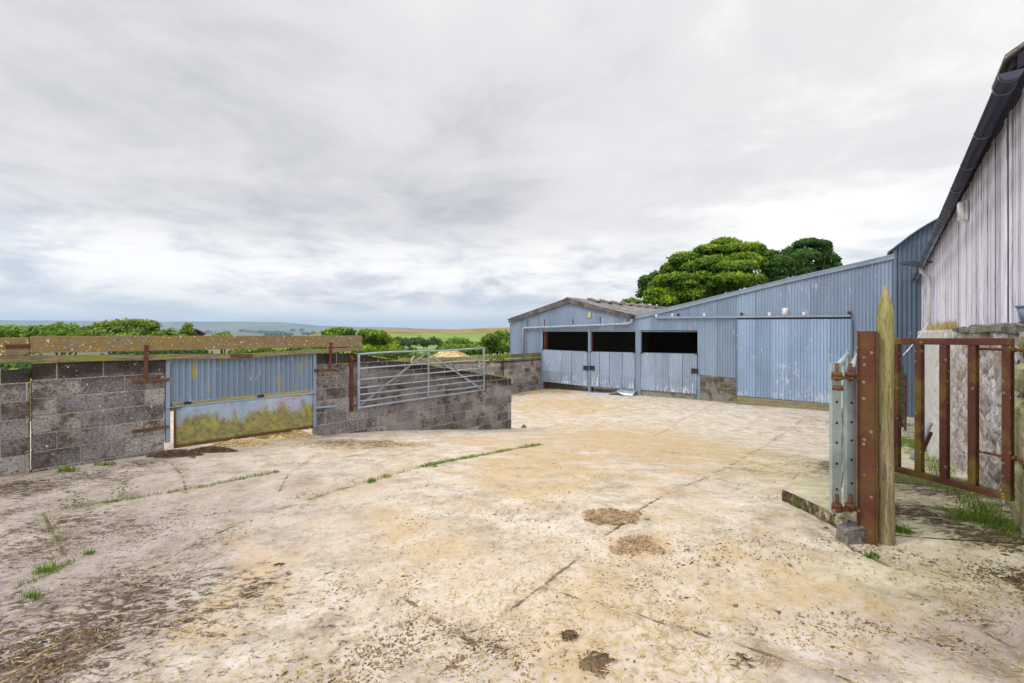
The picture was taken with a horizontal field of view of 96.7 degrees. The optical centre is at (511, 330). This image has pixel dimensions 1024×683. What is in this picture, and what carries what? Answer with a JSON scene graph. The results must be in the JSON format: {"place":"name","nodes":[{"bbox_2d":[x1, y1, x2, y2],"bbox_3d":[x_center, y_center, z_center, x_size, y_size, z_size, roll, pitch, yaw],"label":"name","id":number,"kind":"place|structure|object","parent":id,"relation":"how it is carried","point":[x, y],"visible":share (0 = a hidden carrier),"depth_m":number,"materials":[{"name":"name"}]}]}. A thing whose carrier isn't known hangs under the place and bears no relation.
{"place":"outdoors","nodes":[
{"label":"outdoors","id":0,"kind":"place"},
{"bbox_2d":[30,379,311,420],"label":"field","id":1,"kind":"structure","parent":0,"point":[241,397],"depth_m":31.67,"materials":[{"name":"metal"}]},
{"bbox_2d":[0,324,41,355],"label":"hawthorn tree","id":2,"kind":"object","parent":1,"relation":"on","point":[10,330],"visible":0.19,"depth_m":33.39,"materials":[{"name":"green plant"}]},
{"bbox_2d":[16,321,89,354],"bbox_3d":[-31.556,2.387,31.925,4.876,6.069,3.992,0,0,0],"label":"hawthorn tree","id":3,"kind":"object","parent":1,"relation":"on","point":[60,329],"visible":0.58,"depth_m":31.26,"materials":[{"name":"green plant"}]},
{"bbox_2d":[0,350,212,377],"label":"hedge tree","id":4,"kind":"object","parent":1,"relation":"on","point":[15,365],"visible":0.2,"depth_m":20.94,"materials":[{"name":"green plant"}]},
{"bbox_2d":[85,318,162,353],"bbox_3d":[-22.955,2.231,26.680,5.023,6.031,3.288,0,0,0],"label":"ash tree","id":5,"kind":"object","parent":1,"relation":"on","point":[131,327],"visible":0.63,"depth_m":26.53,"materials":[{"name":"green plant"}]},
{"bbox_2d":[150,327,180,409],"bbox_3d":[-19.868,2.514,26.218,2.052,5.395,1.767,0,0,-29],"label":"ash tree","id":6,"kind":"object","parent":1,"relation":"on","point":[171,331],"visible":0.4,"depth_m":25.95,"materials":[{"name":"green plant"}]},
{"bbox_2d":[176,322,198,404],"bbox_3d":[-17.746,2.355,24.973,1.171,5.644,1.306,0,0,0],"label":"ash tree","id":7,"kind":"object","parent":1,"relation":"on","point":[187,329],"visible":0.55,"depth_m":24.79,"materials":[{"name":"green plant"}]},
{"bbox_2d":[194,328,206,335],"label":"copper beech","id":8,"kind":"object","parent":1,"relation":"on","point":[200,333],"visible":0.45,"depth_m":59.54,"materials":[{"name":"purple plant"}]},
{"bbox_2d":[210,331,233,353],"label":"hawthorn tree","id":9,"kind":"object","parent":1,"relation":"on","point":[223,334],"visible":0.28,"depth_m":39.83,"materials":[{"name":"green plant"}]},
{"bbox_2d":[227,348,285,397],"bbox_3d":[-14.170,2.885,25.783,2.972,4.034,3.609,0,0,0],"label":"hedge tree","id":10,"kind":"object","parent":1,"relation":"on","point":[241,351],"visible":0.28,"depth_m":25.40,"materials":[{"name":"green plant"}]},
{"bbox_2d":[285,347,347,352],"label":"hedge tree","id":11,"kind":"object","parent":1,"relation":"on","point":[296,349],"visible":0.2,"depth_m":25.39,"materials":[{"name":"green plant"}]},
{"bbox_2d":[350,328,405,355],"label":"sycamore tree","id":12,"kind":"object","parent":1,"relation":"on","point":[374,340],"visible":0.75,"depth_m":40.51,"materials":[{"name":"green plant"}]},
{"bbox_2d":[373,345,424,359],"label":"sycamore tree","id":13,"kind":"object","parent":1,"relation":"on","point":[394,356],"visible":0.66,"depth_m":29.30,"materials":[{"name":"green plant"}]},
{"bbox_2d":[421,349,440,357],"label":"bush","id":14,"kind":"object","parent":1,"relation":"on","point":[426,354],"visible":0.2,"depth_m":33.36,"materials":[{"name":"green plant"}]},
{"bbox_2d":[434,336,479,355],"bbox_3d":[-4.011,3.066,35.452,4.031,5.271,3.833,0,0,0],"label":"bush","id":15,"kind":"object","parent":1,"relation":"on","point":[455,342],"visible":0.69,"depth_m":35.44,"materials":[{"name":"green plant"}]},
{"bbox_2d":[467,329,509,360],"bbox_3d":[-1.438,2.615,30.790,3.557,5.374,2.012,0,0,-22],"label":"bush","id":16,"kind":"object","parent":1,"relation":"on","point":[497,341],"visible":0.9,"depth_m":30.41,"materials":[{"name":"green plant"}]},
{"bbox_2d":[621,297,641,303],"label":"ash tree","id":17,"kind":"object","parent":1,"relation":"on","point":[632,300],"visible":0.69,"depth_m":54.50,"materials":[{"name":"green plant"}]},
{"bbox_2d":[635,269,659,352],"bbox_3d":[12.303,-0.260,40.191,3.110,10.321,1.551,0,0,-21],"label":"ash tree","id":18,"kind":"object","parent":1,"relation":"on","point":[643,281],"visible":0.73,"depth_m":39.77,"materials":[{"name":"green plant"}]},
{"bbox_2d":[641,236,774,306],"bbox_3d":[15.881,-1.462,37.693,12.558,12.737,10.410,0,0,0],"label":"sycamore tree","id":19,"kind":"object","parent":1,"relation":"on","point":[719,266],"visible":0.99,"depth_m":34.49,"materials":[{"name":"green plant"}]},
{"bbox_2d":[778,236,842,277],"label":"sycamore tree","id":20,"kind":"object","parent":1,"relation":"on","point":[824,257],"visible":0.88,"depth_m":41.49,"materials":[{"name":"green plant"}]},
{"bbox_3d":[-3.412,3.242,25.000,3.200,3.515,1.600,0,0,0],"label":"muck mound","id":21,"kind":"object","parent":1,"relation":"on","visible":0},
{"bbox_2d":[430,349,466,357],"bbox_3d":[-3.425,1.294,25.035,2.388,0.542,2.010,0,0,0],"label":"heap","id":22,"kind":"object","parent":21,"relation":"on","point":[450,354],"visible":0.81,"depth_m":24.61,"materials":[{"name":"sand"}]},
{"bbox_2d":[0,320,509,380],"bbox_3d":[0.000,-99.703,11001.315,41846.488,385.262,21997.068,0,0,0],"label":"hillside","id":23,"kind":"structure","parent":0,"point":[443,335],"depth_m":8648.77,"materials":[{"name":"green plant"}]},
{"bbox_2d":[179,328,322,335],"bbox_3d":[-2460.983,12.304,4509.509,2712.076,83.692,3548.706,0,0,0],"label":"copses","id":24,"kind":"object","parent":23,"relation":"on","point":[274,333],"visible":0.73,"depth_m":4728.53,"materials":[{"name":"plant"}]},
{"bbox_2d":[320,327,356,352],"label":"sycamore tree","id":25,"kind":"object","parent":23,"relation":"on","point":[340,331],"visible":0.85,"depth_m":68.97,"materials":[{"name":"green plant"}]},
{"bbox_2d":[387,332,419,332],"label":"dry stone wall","id":26,"kind":"structure","parent":23,"relation":"on","point":[403,332],"depth_m":880.00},
{"bbox_2d":[393,335,442,348],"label":"distant wood","id":27,"kind":"object","parent":23,"relation":"on","point":[421,341],"visible":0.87,"depth_m":288.11,"materials":[{"name":"green plant"}]},
{"bbox_2d":[0,366,1023,682],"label":"ground","id":28,"kind":"structure","parent":0,"point":[630,432],"depth_m":3.02,"materials":[{"name":"concrete"}]},
{"bbox_2d":[0,367,29,477],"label":"block wall","id":29,"kind":"structure","parent":28,"relation":"on","point":[14,421],"depth_m":5.62,"materials":[{"name":"grey concrete"}]},
{"bbox_2d":[7,583,50,601],"bbox_3d":[-2.947,1.619,2.789,0.172,0.089,0.176,0,0,0],"label":"grass tuft","id":30,"kind":"object","parent":28,"relation":"on","point":[29,594],"visible":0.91,"depth_m":2.79,"materials":[{"name":"green plant"}]},
{"bbox_2d":[28,560,56,574],"bbox_3d":[-3.232,1.631,3.156,0.190,0.098,0.149,0,0,0],"label":"grass tuft","id":31,"kind":"object","parent":28,"relation":"on","point":[40,570],"visible":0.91,"depth_m":3.14,"materials":[{"name":"green plant"}]},
{"bbox_2d":[56,461,78,472],"bbox_3d":[-5.619,1.723,5.720,0.348,0.138,0.247,0,0,38],"label":"grass tuft","id":32,"kind":"object","parent":28,"relation":"on","point":[62,469],"visible":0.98,"depth_m":5.72,"materials":[{"name":"green plant"}]},
{"bbox_2d":[61,488,89,506],"bbox_3d":[-4.288,1.648,4.480,0.212,0.139,0.248,0,0,0],"label":"weed","id":33,"kind":"object","parent":28,"relation":"on","point":[75,501],"visible":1,"depth_m":4.48,"materials":[{"name":"green plant"}]},
{"bbox_2d":[82,546,96,555],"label":"grass tuft","id":34,"kind":"object","parent":28,"relation":"on","point":[88,552],"visible":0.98,"depth_m":3.40,"materials":[{"name":"green plant"}]},
{"bbox_2d":[31,360,164,472],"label":"block wall","id":35,"kind":"structure","parent":28,"relation":"on","point":[85,412],"depth_m":6.16,"materials":[{"name":"grey concrete"}]},
{"bbox_2d":[94,458,115,465],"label":"grass tuft","id":36,"kind":"object","parent":28,"relation":"on","point":[106,464],"visible":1,"depth_m":6.03,"materials":[{"name":"green plant"}]},
{"bbox_2d":[108,480,138,496],"bbox_3d":[-4.051,1.638,4.730,0.239,0.138,0.234,0,0,14],"label":"weed","id":37,"kind":"object","parent":28,"relation":"on","point":[120,482],"visible":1,"depth_m":4.72,"materials":[{"name":"green plant"}]},
{"bbox_2d":[145,448,204,457],"bbox_3d":[-4.841,1.768,6.533,0.845,0.111,0.384,0,0,0],"label":"muck heap","id":38,"kind":"object","parent":28,"relation":"on","point":[171,453],"visible":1,"depth_m":6.47,"materials":[{"name":"brown soil"}]},
{"bbox_2d":[189,445,238,452],"bbox_3d":[-4.508,1.782,6.827,0.780,0.114,0.309,0,0,0],"label":"muck heap","id":39,"kind":"object","parent":28,"relation":"on","point":[211,449],"visible":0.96,"depth_m":6.78,"materials":[{"name":"brown soil"}]},
{"bbox_2d":[210,438,278,446],"bbox_3d":[-4.346,1.818,7.390,1.073,0.130,0.402,0,0,0],"label":"straw heap","id":40,"kind":"object","parent":28,"relation":"on","point":[243,442],"visible":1,"depth_m":7.31,"materials":[{"name":"beige plant"}]},
{"bbox_2d":[251,430,316,438],"bbox_3d":[-4.095,1.837,8.214,1.198,0.276,0.557,0,0,0],"label":"straw heap","id":41,"kind":"object","parent":28,"relation":"on","point":[297,434],"visible":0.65,"depth_m":8.08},
{"bbox_2d":[12,400,707,589],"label":"grass","id":42,"kind":"structure","parent":28,"relation":"on","point":[275,471],"depth_m":4.73,"materials":[{"name":"green plant"}]},
{"bbox_2d":[367,476,376,482],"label":"grass tuft","id":43,"kind":"object","parent":28,"relation":"on","point":[372,480],"visible":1,"depth_m":5.05,"materials":[{"name":"green plant"}]},
{"bbox_2d":[312,352,510,435],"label":"block wall","id":44,"kind":"structure","parent":28,"relation":"on","point":[488,407],"depth_m":9.92,"materials":[{"name":"grey concrete"}]},
{"bbox_2d":[0,336,362,378],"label":"board rail","id":45,"kind":"object","parent":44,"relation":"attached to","point":[16,349],"visible":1,"depth_m":6.60,"materials":[{"name":"wood"}]},
{"bbox_2d":[132,354,338,447],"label":"sheet metal gate","id":46,"kind":"structure","parent":44,"relation":"attached to","point":[197,380],"depth_m":7.50,"materials":[{"name":"blue metal"}]},
{"bbox_2d":[349,355,357,411],"bbox_3d":[-3.121,1.042,8.956,0.113,1.108,0.126,0,0,41],"label":"gate channel","id":47,"kind":"object","parent":44,"relation":"attached to","point":[351,359],"visible":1,"depth_m":8.94,"materials":[{"name":"metal"}]},
{"bbox_2d":[357,347,486,408],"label":"tubular gate","id":48,"kind":"structure","parent":47,"relation":"attached to","point":[359,406],"depth_m":10.05,"materials":[{"name":"metal"}]},
{"bbox_2d":[422,460,436,466],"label":"grass tuft","id":49,"kind":"object","parent":28,"relation":"on","point":[427,464],"visible":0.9,"depth_m":5.78,"materials":[{"name":"green plant"}]},
{"bbox_2d":[416,362,490,371],"bbox_3d":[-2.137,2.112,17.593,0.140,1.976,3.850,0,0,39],"label":"concrete trough","id":50,"kind":"object","parent":28,"relation":"on","point":[466,366],"visible":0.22,"depth_m":17.82,"materials":[{"name":"grey concrete"}]},
{"bbox_2d":[451,359,541,393],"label":"block wall","id":51,"kind":"structure","parent":28,"relation":"on","point":[524,375],"depth_m":22.07,"materials":[{"name":"concrete"}]},
{"bbox_2d":[398,353,540,375],"bbox_3d":[-1.325,1.586,19.991,0.078,1.110,8.863,0,0,39],"label":"board rail","id":52,"kind":"object","parent":51,"relation":"attached to","point":[449,359],"visible":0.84,"depth_m":20.17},
{"bbox_2d":[0,394,1023,682],"bbox_3d":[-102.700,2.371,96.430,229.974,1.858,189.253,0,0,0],"label":"muck flakes","id":53,"kind":"object","parent":28,"relation":"on","point":[42,668],"visible":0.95,"depth_m":2.37,"materials":[{"name":"brown soil"}]},
{"bbox_2d":[0,393,1023,682],"bbox_3d":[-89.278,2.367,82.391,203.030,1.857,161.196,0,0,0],"label":"loose straw","id":54,"kind":"object","parent":28,"relation":"on","point":[658,649],"visible":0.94,"depth_m":2.41,"materials":[{"name":"beige plant"}]},
{"bbox_2d":[559,629,579,640],"bbox_3d":[0.282,1.483,2.217,0.101,0.043,0.086,0,0,0],"label":"dung pat","id":55,"kind":"object","parent":28,"relation":"on","point":[566,636],"visible":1,"depth_m":2.21,"materials":[{"name":"brown soil"}]},
{"bbox_2d":[577,650,617,674],"bbox_3d":[0.378,1.476,2.030,0.180,0.053,0.137,0,0,15],"label":"dung pat","id":56,"kind":"object","parent":28,"relation":"on","point":[589,662],"visible":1,"depth_m":2.02,"materials":[{"name":"brown soil"}]},
{"bbox_2d":[588,389,636,395],"bbox_3d":[4.506,2.796,20.697,2.221,0.278,0.520,0,0,38],"label":"metal sheet","id":57,"kind":"object","parent":28,"relation":"on","point":[626,392],"visible":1,"depth_m":20.38,"materials":[{"name":"silver metal"}]},
{"bbox_2d":[582,507,649,524],"bbox_3d":[0.843,1.522,3.756,0.536,0.055,0.410,0,0,0],"label":"dung pat","id":58,"kind":"object","parent":28,"relation":"on","point":[632,517],"visible":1,"depth_m":3.69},
{"bbox_2d":[609,534,672,556],"bbox_3d":[0.868,1.492,3.182,0.414,0.030,0.358,0,0,0],"label":"dung pat","id":59,"kind":"object","parent":28,"relation":"on","point":[637,544],"visible":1,"depth_m":3.15,"materials":[{"name":"brown soil"}]},
{"bbox_2d":[507,297,789,395],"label":"gable shed","id":60,"kind":"structure","parent":28,"relation":"on","point":[590,343],"depth_m":22.91,"materials":[{"name":"blue metal"}]},
{"bbox_2d":[541,349,588,385],"bbox_3d":[2.596,1.833,22.587,2.769,1.712,0.095,0,0,38],"label":"door","id":61,"kind":"structure","parent":60,"relation":"in","point":[558,365],"depth_m":22.55,"materials":[{"name":"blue metal"}]},
{"bbox_2d":[589,351,635,389],"bbox_3d":[4.616,1.835,21.003,2.330,1.704,0.111,0,0,38],"label":"door","id":62,"kind":"structure","parent":60,"relation":"in","point":[622,364],"depth_m":20.97,"materials":[{"name":"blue metal"}]},
{"bbox_2d":[727,652,755,669],"bbox_3d":[1.016,1.471,2.026,0.128,0.034,0.109,0,0,0],"label":"dung pat","id":63,"kind":"object","parent":28,"relation":"on","point":[742,656],"visible":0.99,"depth_m":2.02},
{"bbox_2d":[634,254,893,410],"bbox_3d":[15.076,0.361,25.453,8.937,5.713,20.220,0,0,38],"label":"lean to shed","id":64,"kind":"object","parent":28,"relation":"on","point":[755,342],"visible":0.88,"depth_m":17.02,"materials":[{"name":"blue metal"}]},
{"bbox_2d":[640,352,698,393],"bbox_3d":[6.661,1.798,19.406,2.509,1.687,0.115,0,0,38],"label":"door","id":65,"kind":"structure","parent":64,"relation":"in","point":[669,366],"depth_m":19.36,"materials":[{"name":"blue metal"}]},
{"bbox_2d":[736,319,852,402],"bbox_3d":[10.179,1.073,16.632,3.629,2.975,0.067,0,0,38],"label":"sliding door","id":66,"kind":"structure","parent":64,"relation":"in","point":[766,349],"depth_m":16.65,"materials":[{"name":"metal"}]},
{"bbox_2d":[752,652,790,671],"bbox_3d":[1.146,1.469,2.014,0.180,0.034,0.122,0,0,-16],"label":"dung pat","id":67,"kind":"object","parent":28,"relation":"on","point":[763,655],"visible":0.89,"depth_m":2.01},
{"bbox_2d":[755,249,799,284],"bbox_3d":[22.173,-1.123,38.730,3.313,12.050,4.247,0,0,0],"label":"sycamore tree","id":68,"kind":"object","parent":28,"relation":"on","point":[780,266],"visible":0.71,"depth_m":37.31,"materials":[{"name":"green plant"}]},
{"bbox_2d":[835,522,866,544],"bbox_3d":[2.400,1.442,3.220,0.168,0.152,0.118,0,0,0],"label":"concrete lump","id":69,"kind":"object","parent":28,"relation":"on","point":[849,533],"visible":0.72,"depth_m":3.17,"materials":[{"name":"grey concrete"}]},
{"bbox_2d":[856,331,877,546],"bbox_3d":[2.493,0.785,3.197,0.116,1.561,0.122,0,0,37],"label":"steel post","id":70,"kind":"object","parent":28,"relation":"on","point":[867,428],"visible":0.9,"depth_m":3.16,"materials":[{"name":"brown metal"}]},
{"bbox_2d":[831,363,859,512],"bbox_3d":[2.336,0.754,3.190,0.181,1.045,0.068,0,0,0],"label":"gate bracket","id":71,"kind":"object","parent":70,"relation":"attached to","point":[836,505],"visible":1,"depth_m":3.17,"materials":[{"name":"metal"}]},
{"bbox_2d":[829,349,850,512],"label":"field gate","id":72,"kind":"structure","parent":71,"relation":"attached to","point":[836,436],"depth_m":3.27,"materials":[{"name":"grey metal"}]},
{"bbox_2d":[844,352,855,503],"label":"field gate","id":73,"kind":"structure","parent":71,"relation":"attached to","point":[849,437],"depth_m":3.24,"materials":[{"name":"grey metal"}]},
{"bbox_2d":[863,549,886,559],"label":"grass tuft","id":74,"kind":"object","parent":28,"relation":"on","point":[873,554],"visible":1,"depth_m":2.97,"materials":[{"name":"green plant"}]},
{"bbox_2d":[876,286,895,545],"bbox_3d":[2.608,0.634,3.179,0.117,1.892,0.111,0,0,0],"label":"wooden post","id":75,"kind":"object","parent":28,"relation":"on","point":[886,479],"visible":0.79,"depth_m":3.14,"materials":[{"name":"beige wood"}]},
{"bbox_2d":[901,365,903,425],"bbox_3d":[10.560,1.928,13.276,1.660,1.820,0.040,0,0,2],"label":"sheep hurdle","id":76,"kind":"object","parent":28,"relation":"on","point":[902,392],"visible":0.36,"depth_m":13.23,"materials":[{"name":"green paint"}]},
{"bbox_2d":[901,374,906,429],"bbox_3d":[10.499,2.037,12.870,1.240,1.600,0.040,0,0,3],"label":"sheep hurdle","id":77,"kind":"object","parent":28,"relation":"on","point":[905,402],"visible":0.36,"depth_m":12.82,"materials":[{"name":"metal"}]},
{"bbox_2d":[887,218,937,416],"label":"curved roof barn","id":78,"kind":"structure","parent":28,"relation":"on","point":[907,300],"depth_m":14.70,"materials":[{"name":"blue metal"}]},
{"bbox_2d":[909,422,932,460],"bbox_3d":[6.408,1.738,7.127,0.494,0.567,0.070,0,0,-19],"label":"pipe","id":79,"kind":"object","parent":28,"relation":"on","point":[928,426],"visible":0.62,"depth_m":7.14,"materials":[{"name":"grey metal"}]},
{"bbox_2d":[925,431,932,449],"bbox_3d":[6.509,1.813,7.182,0.386,0.411,0.070,0,0,-24],"label":"pipe","id":80,"kind":"object","parent":28,"relation":"on","point":[928,437],"visible":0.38,"depth_m":7.19,"materials":[{"name":"metal"}]},
{"bbox_2d":[902,422,1022,540],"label":"grass","id":81,"kind":"structure","parent":28,"relation":"on","point":[1012,529],"depth_m":3.62,"materials":[{"name":"green plant"}]},
{"bbox_2d":[912,42,1023,508],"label":"timber clad barn","id":82,"kind":"structure","parent":28,"relation":"on","point":[972,278],"depth_m":5.08,"materials":[{"name":"wood"}]},
{"bbox_2d":[899,261,932,266],"bbox_3d":[9.912,-1.619,11.175,0.620,0.147,0.220,0,0,39],"label":"floodlight","id":83,"kind":"object","parent":82,"relation":"attached to","point":[912,263],"visible":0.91,"depth_m":11.16,"materials":[{"name":"black metal"}]},
{"bbox_2d":[903,321,928,354],"bbox_3d":[3.719,0.058,4.175,1.307,0.300,0.008,0,0,-41],"label":"cord","id":84,"kind":"object","parent":82,"relation":"attached to","point":[918,337],"visible":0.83,"depth_m":4.22,"materials":[{"name":"white fabric"}]},
{"bbox_2d":[923,318,958,329],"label":"dry grass","id":85,"kind":"structure","parent":82,"relation":"on","point":[945,326],"depth_m":7.47,"materials":[{"name":"yellow plant"}]},
{"bbox_2d":[1015,305,1023,323],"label":"bucket","id":86,"kind":"object","parent":82,"relation":"on","point":[1020,309],"visible":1,"depth_m":3.40,"materials":[{"name":"blue plastic"}]},
{"bbox_2d":[1009,335,1023,537],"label":"stone wall","id":87,"kind":"structure","parent":28,"relation":"on","point":[1017,509],"depth_m":3.19,"materials":[{"name":"beige stone"}]},
{"bbox_2d":[894,338,1023,500],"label":"hand gate","id":88,"kind":"structure","parent":87,"relation":"attached to","point":[1008,456],"depth_m":3.35,"materials":[{"name":"metal"}]},
{"bbox_2d":[0,0,1023,328],"label":"sky","id":89,"kind":"structure","parent":0,"point":[425,164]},
{"bbox_2d":[782,442,1023,544],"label":"pavement","id":90,"kind":"structure","parent":0,"point":[808,492],"depth_m":3.79,"materials":[{"name":"concrete"}]},
{"bbox_2d":[895,520,913,534],"bbox_3d":[2.852,1.444,3.354,0.164,0.098,0.206,0,0,17],"label":"grass tuft","id":91,"kind":"object","parent":90,"relation":"on","point":[899,529],"visible":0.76,"depth_m":3.32,"materials":[{"name":"green plant"}]}
]}

